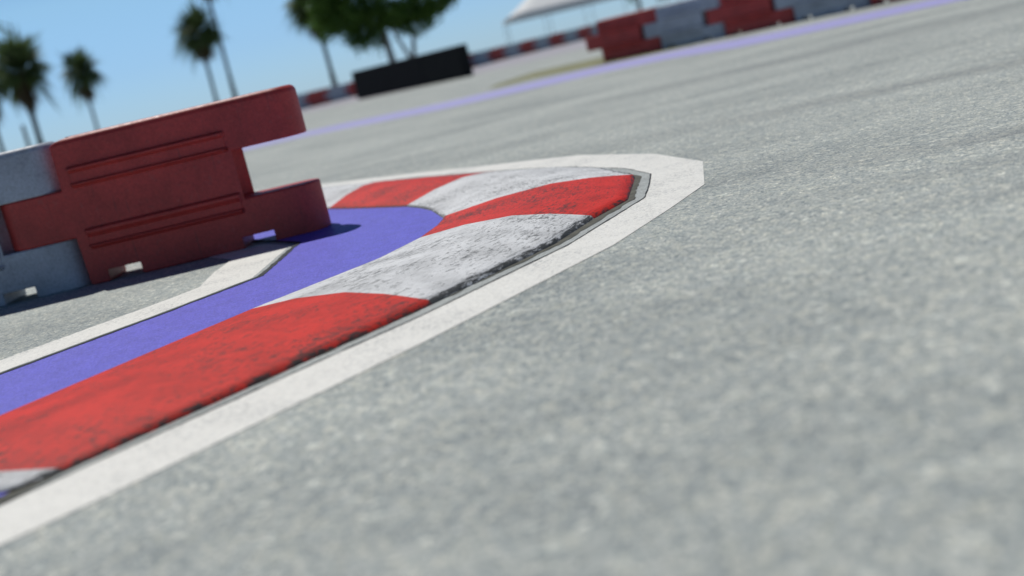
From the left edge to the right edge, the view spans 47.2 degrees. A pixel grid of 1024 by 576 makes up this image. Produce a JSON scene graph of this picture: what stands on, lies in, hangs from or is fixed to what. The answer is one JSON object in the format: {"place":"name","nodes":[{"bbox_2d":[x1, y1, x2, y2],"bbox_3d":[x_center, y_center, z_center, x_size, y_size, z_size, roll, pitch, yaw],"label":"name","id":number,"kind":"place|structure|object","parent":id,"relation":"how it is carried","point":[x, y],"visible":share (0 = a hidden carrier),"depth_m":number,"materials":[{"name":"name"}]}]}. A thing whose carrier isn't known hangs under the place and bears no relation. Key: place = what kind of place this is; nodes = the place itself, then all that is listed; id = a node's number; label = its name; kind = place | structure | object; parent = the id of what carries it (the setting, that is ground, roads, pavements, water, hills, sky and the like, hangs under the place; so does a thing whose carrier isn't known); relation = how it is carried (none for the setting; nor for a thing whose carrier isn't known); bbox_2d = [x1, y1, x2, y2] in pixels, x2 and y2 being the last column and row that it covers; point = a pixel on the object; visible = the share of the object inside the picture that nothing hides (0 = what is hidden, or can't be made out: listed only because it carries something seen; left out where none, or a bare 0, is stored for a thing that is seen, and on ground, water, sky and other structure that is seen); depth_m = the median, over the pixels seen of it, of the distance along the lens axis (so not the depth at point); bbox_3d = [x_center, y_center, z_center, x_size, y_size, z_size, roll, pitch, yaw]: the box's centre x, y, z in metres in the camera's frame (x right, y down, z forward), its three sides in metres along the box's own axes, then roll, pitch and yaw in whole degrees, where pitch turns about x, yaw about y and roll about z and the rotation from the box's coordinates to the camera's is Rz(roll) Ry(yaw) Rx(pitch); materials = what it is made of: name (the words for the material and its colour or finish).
{"place":"outdoors","nodes":[
{"label":"outdoors","id":0,"kind":"place"},
{"bbox_2d":[0,0,680,152],"label":"sky","id":1,"kind":"structure","parent":0,"point":[131,39],"materials":[{"name":"blue"}]},
{"bbox_2d":[0,0,1023,575],"bbox_3d":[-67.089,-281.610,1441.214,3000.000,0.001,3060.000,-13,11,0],"label":"ground","id":2,"kind":"structure","parent":0,"point":[786,338],"depth_m":2.91,"materials":[{"name":"grey asphalt"}]},
{"bbox_2d":[0,71,18,151],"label":"palm tree","id":3,"kind":"object","parent":2,"relation":"on","point":[4,89],"visible":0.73,"depth_m":73.04,"materials":[{"name":"green plant"}]},
{"bbox_2d":[0,22,19,86],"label":"palm tree","id":4,"kind":"object","parent":2,"relation":"on","point":[5,31],"visible":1,"depth_m":43.52,"materials":[{"name":"green plant"}]},
{"bbox_2d":[21,125,30,145],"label":"wooden post","id":5,"kind":"object","parent":2,"relation":"on","point":[25,135],"visible":0.34,"depth_m":68.28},
{"bbox_2d":[0,20,62,143],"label":"palm tree","id":6,"kind":"object","parent":2,"relation":"on","point":[24,79],"visible":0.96,"depth_m":76.86,"materials":[{"name":"green plant"}]},
{"bbox_2d":[0,141,91,306],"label":"plastic barrier","id":7,"kind":"object","parent":2,"relation":"on","point":[28,172],"visible":0.79,"depth_m":7.22,"materials":[{"name":"white plastic"}]},
{"bbox_2d":[54,46,109,129],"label":"palm tree","id":8,"kind":"object","parent":2,"relation":"on","point":[82,73],"visible":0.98,"depth_m":101.27,"materials":[{"name":"green plant"}]},
{"bbox_2d":[0,243,289,371],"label":"white island line","id":9,"kind":"object","parent":2,"relation":"on","point":[250,260],"visible":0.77,"depth_m":5.84,"materials":[{"name":"paint"}]},
{"bbox_2d":[0,241,295,372],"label":"grey edge strip","id":10,"kind":"object","parent":2,"relation":"on","point":[274,260],"visible":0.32,"depth_m":6.12,"materials":[{"name":"concrete"}]},
{"bbox_2d":[0,239,300,373],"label":"purple edge crack","id":11,"kind":"object","parent":2,"relation":"on","point":[282,256],"visible":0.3,"depth_m":5.65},
{"bbox_2d":[0,85,330,283],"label":"plastic barrier","id":12,"kind":"object","parent":2,"relation":"on","point":[162,191],"visible":0.99,"depth_m":7.17,"materials":[{"name":"red plastic"}]},
{"bbox_2d":[167,0,231,100],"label":"palm tree","id":13,"kind":"object","parent":2,"relation":"on","point":[203,41],"visible":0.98,"depth_m":94.32,"materials":[{"name":"green plant"}]},
{"bbox_2d":[191,0,236,96],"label":"palm tree","id":14,"kind":"object","parent":2,"relation":"on","point":[232,87],"visible":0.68,"depth_m":98.03,"materials":[{"name":"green plant"}]},
{"bbox_2d":[0,207,442,495],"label":"purple runoff","id":15,"kind":"structure","parent":2,"relation":"on","point":[347,240],"depth_m":5.40,"materials":[{"name":"paint"}]},
{"bbox_2d":[297,93,310,109],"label":"plastic barrier","id":16,"kind":"object","parent":2,"relation":"on","point":[301,97],"visible":0.49,"depth_m":69.36,"materials":[{"name":"white plastic"}]},
{"bbox_2d":[278,0,345,85],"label":"palm tree","id":17,"kind":"object","parent":2,"relation":"on","point":[296,7],"visible":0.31,"depth_m":84.94,"materials":[{"name":"green plant"}]},
{"bbox_2d":[0,167,634,492],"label":"striped kerb","id":18,"kind":"structure","parent":2,"relation":"on","point":[491,223],"depth_m":4.32,"materials":[{"name":"red paint"}]},
{"bbox_2d":[304,88,330,106],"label":"plastic barrier","id":19,"kind":"object","parent":2,"relation":"on","point":[315,98],"visible":0.94,"depth_m":70.03,"materials":[{"name":"plastic"}]},
{"bbox_2d":[0,173,641,502],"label":"sealant joint","id":20,"kind":"object","parent":2,"relation":"on","point":[7,496],"visible":0.08,"depth_m":4.77,"materials":[{"name":"black rubber"}]},
{"bbox_2d":[0,167,649,503],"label":"concrete edging","id":21,"kind":"object","parent":2,"relation":"on","point":[641,189],"visible":0.37,"depth_m":4.12,"materials":[{"name":"grey concrete"}]},
{"bbox_2d":[0,166,650,504],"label":"line crack","id":22,"kind":"object","parent":2,"relation":"on","point":[357,343],"visible":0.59,"depth_m":3.89,"materials":[{"name":"black"}]},
{"bbox_2d":[324,83,350,101],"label":"plastic barrier","id":23,"kind":"object","parent":2,"relation":"on","point":[336,93],"visible":0.95,"depth_m":71.02,"materials":[{"name":"white plastic"}]},
{"bbox_2d":[344,82,356,96],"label":"plastic barrier","id":24,"kind":"object","parent":2,"relation":"on","point":[351,90],"visible":0.39,"depth_m":71.75,"materials":[{"name":"red plastic"}]},
{"bbox_2d":[0,154,703,544],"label":"white edge line","id":25,"kind":"object","parent":2,"relation":"on","point":[674,182],"visible":0.93,"depth_m":3.67,"materials":[{"name":"paint"}]},
{"bbox_2d":[298,0,459,61],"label":"leafy tree","id":26,"kind":"object","parent":2,"relation":"on","point":[368,21],"visible":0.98,"depth_m":80.54,"materials":[{"name":"green plant"}]},
{"bbox_2d":[301,40,586,113],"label":"mauve runoff","id":27,"kind":"structure","parent":2,"relation":"on","point":[530,57],"depth_m":60.67,"materials":[{"name":"paint"}]},
{"bbox_2d":[351,43,473,99],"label":"crash wall","id":28,"kind":"structure","parent":27,"relation":"on","point":[443,65],"depth_m":51.17,"materials":[{"name":"black rubber"}]},
{"bbox_2d":[469,53,475,66],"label":"plastic barrier","id":29,"kind":"object","parent":2,"relation":"on","point":[471,55],"visible":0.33,"depth_m":78.40,"materials":[{"name":"white plastic"}]},
{"bbox_2d":[470,49,491,65],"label":"plastic barrier","id":30,"kind":"object","parent":2,"relation":"on","point":[479,58],"visible":0.83,"depth_m":78.93,"materials":[{"name":"white plastic"}]},
{"bbox_2d":[487,46,507,61],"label":"plastic barrier","id":31,"kind":"object","parent":2,"relation":"on","point":[495,54],"visible":0.89,"depth_m":79.92,"materials":[{"name":"red plastic"}]},
{"bbox_2d":[502,42,522,57],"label":"plastic barrier","id":32,"kind":"object","parent":2,"relation":"on","point":[511,51],"visible":0.94,"depth_m":80.92,"materials":[{"name":"white plastic"}]},
{"bbox_2d":[518,38,537,54],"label":"plastic barrier","id":33,"kind":"object","parent":2,"relation":"on","point":[526,47],"visible":0.9,"depth_m":81.91,"materials":[{"name":"red plastic"}]},
{"bbox_2d":[533,35,552,50],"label":"plastic barrier","id":34,"kind":"object","parent":2,"relation":"on","point":[541,43],"visible":0.95,"depth_m":82.90,"materials":[{"name":"white plastic"}]},
{"bbox_2d":[548,32,566,46],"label":"plastic barrier","id":35,"kind":"object","parent":2,"relation":"on","point":[556,40],"visible":0.93,"depth_m":83.86,"materials":[{"name":"plastic"}]},
{"bbox_2d":[562,28,580,43],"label":"plastic barrier","id":36,"kind":"object","parent":2,"relation":"on","point":[570,36],"visible":0.87,"depth_m":84.84,"materials":[{"name":"white plastic"}]},
{"bbox_2d":[502,0,665,44],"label":"marquee","id":37,"kind":"object","parent":2,"relation":"on","point":[527,9],"visible":0.81,"depth_m":107.83,"materials":[{"name":"white fabric"}]},
{"bbox_2d":[576,25,593,39],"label":"plastic barrier","id":38,"kind":"object","parent":2,"relation":"on","point":[583,33],"visible":0.75,"depth_m":85.80,"materials":[{"name":"red plastic"}]},
{"bbox_2d":[590,24,597,35],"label":"plastic barrier","id":39,"kind":"object","parent":2,"relation":"on","point":[594,29],"visible":0.27,"depth_m":86.57,"materials":[{"name":"white plastic"}]},
{"bbox_2d":[242,0,959,150],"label":"lavender line","id":40,"kind":"object","parent":2,"relation":"on","point":[735,43],"visible":0.86,"depth_m":21.40,"materials":[{"name":"paint"}]},
{"bbox_2d":[490,30,740,88],"bbox_3d":[2.658,-5.441,27.400,6.558,0.001,6.584,-9,12,20],"label":"dry grass patch","id":41,"kind":"object","parent":2,"relation":"on","point":[575,66],"visible":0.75,"depth_m":27.41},
{"bbox_2d":[585,6,662,61],"bbox_3d":[2.426,-5.436,25.352,1.955,0.912,0.424,-4,15,40],"label":"plastic barrier","id":42,"kind":"object","parent":41,"relation":"on","point":[620,37],"visible":0.9,"depth_m":25.14,"materials":[{"name":"red plastic"}]},
{"bbox_2d":[627,0,641,10],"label":"leafy tree","id":43,"kind":"object","parent":2,"relation":"on","point":[639,5],"visible":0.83,"depth_m":117.32,"materials":[{"name":"plant"}]},
{"bbox_2d":[643,0,726,49],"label":"plastic barrier","id":44,"kind":"object","parent":2,"relation":"on","point":[680,23],"visible":0.93,"depth_m":24.18,"materials":[{"name":"white plastic"}]},
{"bbox_2d":[705,0,795,36],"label":"plastic barrier","id":45,"kind":"object","parent":2,"relation":"on","point":[737,16],"visible":0.9,"depth_m":23.28,"materials":[{"name":"red plastic"}]},
{"bbox_2d":[773,0,871,21],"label":"plastic barrier","id":46,"kind":"object","parent":2,"relation":"on","point":[804,10],"visible":0.98,"depth_m":22.36,"materials":[{"name":"white plastic"}]},
{"bbox_2d":[871,0,898,5],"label":"plastic barrier","id":47,"kind":"object","parent":2,"relation":"on","point":[875,2],"visible":0.99,"depth_m":21.69,"materials":[{"name":"plastic"}]}
]}

